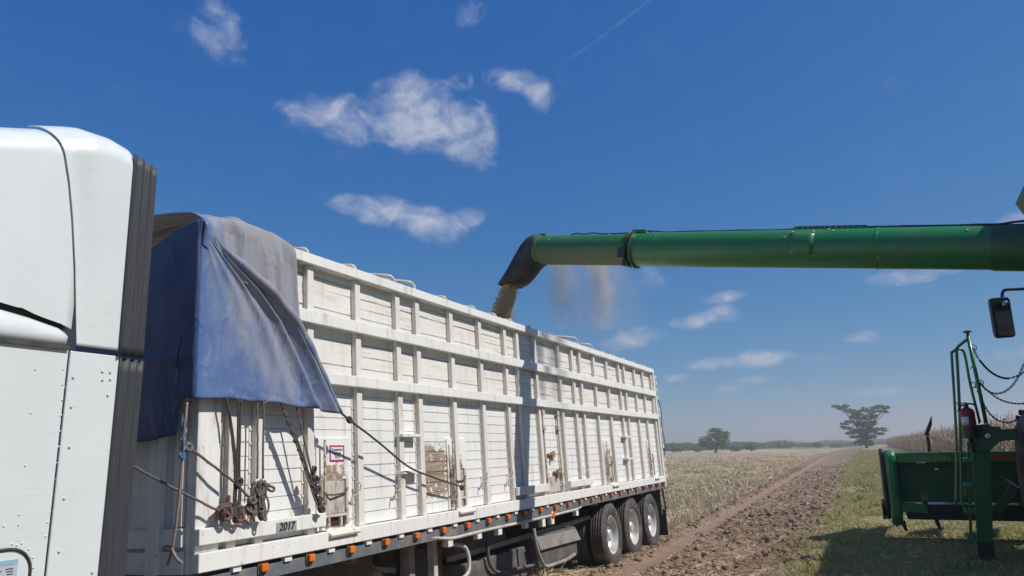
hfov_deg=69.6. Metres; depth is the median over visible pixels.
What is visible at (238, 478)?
rope
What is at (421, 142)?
sky
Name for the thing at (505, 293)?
falling grain
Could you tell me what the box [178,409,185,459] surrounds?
rope
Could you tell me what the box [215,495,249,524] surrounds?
rope
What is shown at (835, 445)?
shrub
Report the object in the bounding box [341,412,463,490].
rope
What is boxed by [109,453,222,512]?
rope
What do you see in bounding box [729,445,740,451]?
shrub
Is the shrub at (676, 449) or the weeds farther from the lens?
the shrub at (676, 449)
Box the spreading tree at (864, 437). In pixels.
[831,404,889,447]
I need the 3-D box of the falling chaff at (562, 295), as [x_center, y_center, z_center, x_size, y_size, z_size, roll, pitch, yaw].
[0.808,0.076,10.919,1.587,1.005,0.765,-9,-14,31]
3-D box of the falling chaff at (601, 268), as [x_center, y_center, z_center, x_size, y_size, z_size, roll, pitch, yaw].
[1.312,0.099,10.687,1.019,1.005,0.831,-7,-14,24]
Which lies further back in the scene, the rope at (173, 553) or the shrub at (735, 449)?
the shrub at (735, 449)
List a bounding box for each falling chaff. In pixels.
[529,265,604,329]
[579,265,630,330]
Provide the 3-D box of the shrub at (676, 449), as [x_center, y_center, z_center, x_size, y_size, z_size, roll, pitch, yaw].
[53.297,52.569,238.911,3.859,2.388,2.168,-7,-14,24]
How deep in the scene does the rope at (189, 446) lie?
4.92 m
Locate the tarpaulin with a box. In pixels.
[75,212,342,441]
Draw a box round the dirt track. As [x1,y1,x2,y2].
[548,445,864,575]
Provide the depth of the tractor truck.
3.84 m
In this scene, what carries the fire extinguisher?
attached to the combine harvester
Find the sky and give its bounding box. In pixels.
[0,0,1023,443]
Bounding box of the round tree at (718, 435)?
[698,427,730,452]
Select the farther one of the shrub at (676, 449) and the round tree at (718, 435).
the shrub at (676, 449)
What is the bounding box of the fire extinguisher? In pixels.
[956,402,984,452]
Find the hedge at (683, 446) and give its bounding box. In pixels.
[662,438,886,450]
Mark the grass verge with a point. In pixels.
(953, 572)
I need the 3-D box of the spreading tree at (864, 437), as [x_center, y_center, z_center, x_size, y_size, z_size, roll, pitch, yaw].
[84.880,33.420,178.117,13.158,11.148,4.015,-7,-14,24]
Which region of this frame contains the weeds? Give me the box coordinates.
[659,456,996,574]
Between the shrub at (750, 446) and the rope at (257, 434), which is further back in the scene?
the shrub at (750, 446)
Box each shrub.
[670,446,681,452]
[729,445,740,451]
[745,443,757,450]
[812,442,823,447]
[829,444,841,447]
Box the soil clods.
[583,462,848,575]
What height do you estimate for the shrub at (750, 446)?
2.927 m
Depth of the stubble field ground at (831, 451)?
135.91 m
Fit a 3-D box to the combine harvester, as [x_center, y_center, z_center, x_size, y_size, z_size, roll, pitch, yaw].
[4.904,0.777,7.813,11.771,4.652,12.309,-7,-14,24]
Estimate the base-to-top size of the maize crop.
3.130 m
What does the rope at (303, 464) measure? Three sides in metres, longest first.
0.829 x 0.495 x 0.028 m
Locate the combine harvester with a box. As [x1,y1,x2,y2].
[498,186,1023,560]
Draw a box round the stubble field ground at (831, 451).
[532,446,855,572]
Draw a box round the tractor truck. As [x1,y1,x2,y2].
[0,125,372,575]
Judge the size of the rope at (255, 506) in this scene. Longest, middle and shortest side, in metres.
0.297 x 0.261 x 0.078 m
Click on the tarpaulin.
(223, 320)
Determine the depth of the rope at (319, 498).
5.77 m
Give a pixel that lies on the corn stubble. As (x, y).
(673, 518)
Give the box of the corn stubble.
[442,452,826,575]
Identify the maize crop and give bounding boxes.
[886,410,1020,451]
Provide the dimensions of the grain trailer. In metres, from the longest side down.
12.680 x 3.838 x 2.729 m
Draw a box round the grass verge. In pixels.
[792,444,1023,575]
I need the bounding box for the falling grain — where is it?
[488,284,520,319]
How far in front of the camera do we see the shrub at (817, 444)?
289.74 m
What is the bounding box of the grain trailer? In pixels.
[97,247,668,575]
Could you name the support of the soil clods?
on the dirt track
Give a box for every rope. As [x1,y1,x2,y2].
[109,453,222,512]
[163,403,188,565]
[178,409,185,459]
[185,442,248,497]
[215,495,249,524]
[225,398,243,518]
[245,479,275,521]
[256,399,266,478]
[280,403,324,512]
[283,406,325,509]
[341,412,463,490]

